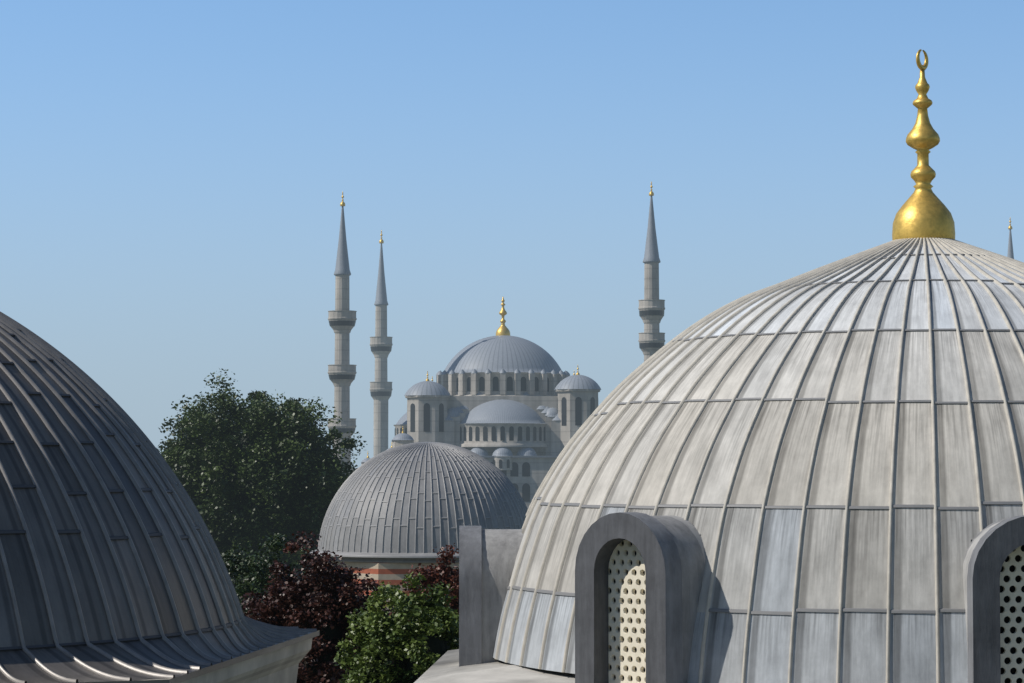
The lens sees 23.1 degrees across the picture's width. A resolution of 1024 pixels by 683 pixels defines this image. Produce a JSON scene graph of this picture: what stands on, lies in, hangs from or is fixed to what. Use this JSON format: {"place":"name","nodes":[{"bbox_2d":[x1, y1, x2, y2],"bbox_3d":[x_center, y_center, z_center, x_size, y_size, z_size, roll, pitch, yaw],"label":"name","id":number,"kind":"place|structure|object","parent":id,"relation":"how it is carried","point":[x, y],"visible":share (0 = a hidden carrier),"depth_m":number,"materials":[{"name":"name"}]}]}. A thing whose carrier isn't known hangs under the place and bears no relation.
{"place":"outdoors","nodes":[
{"label":"outdoors","id":0,"kind":"place"},
{"bbox_2d":[0,312,319,682],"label":"dome","id":1,"kind":"structure","parent":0,"point":[113,568],"depth_m":29.05,"materials":[{"name":"metal"}]},
{"bbox_2d":[156,368,366,611],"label":"plane tree","id":2,"kind":"object","parent":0,"point":[219,426],"depth_m":180.86,"materials":[{"name":"green plant"}]},
{"bbox_2d":[239,530,392,682],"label":"copper tree","id":3,"kind":"object","parent":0,"point":[292,600],"depth_m":61.13,"materials":[{"name":"plant"}]},
{"bbox_2d":[334,572,458,682],"bbox_3d":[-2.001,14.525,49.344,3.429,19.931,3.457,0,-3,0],"label":"bush","id":4,"kind":"object","parent":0,"point":[382,634],"depth_m":49.23,"materials":[{"name":"green plant"}]},
{"bbox_2d":[311,442,527,625],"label":"domed building","id":5,"kind":"structure","parent":0,"point":[393,515],"depth_m":144.90,"materials":[{"name":"metal"}]},
{"bbox_2d":[0,0,1023,467],"label":"sky","id":6,"kind":"structure","parent":0,"point":[174,174],"materials":[{"name":"blue"}]},
{"bbox_2d":[327,181,1013,507],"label":"mosque","id":7,"kind":"structure","parent":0,"point":[517,411],"depth_m":390.39,"materials":[{"name":"stone"}]},
{"bbox_2d":[414,49,1023,682],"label":"dome","id":8,"kind":"structure","parent":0,"point":[814,475],"depth_m":34.06,"materials":[{"name":"grey metal"}]},
{"label":"ground","id":9,"kind":"structure","parent":0,"visible":0},
{"bbox_2d":[221,531,313,614],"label":"dark tree","id":10,"kind":"object","parent":9,"relation":"on","point":[253,569],"visible":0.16,"depth_m":79.30,"materials":[{"name":"green plant"}]},
{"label":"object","id":11,"kind":"object","parent":9,"relation":"on","visible":0},
{"bbox_2d":[400,543,458,631],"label":"copper tree leaves","id":12,"kind":"object","parent":11,"relation":"attached to","point":[442,574],"visible":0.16,"depth_m":65.44,"materials":[{"name":"red plant"}]}
]}

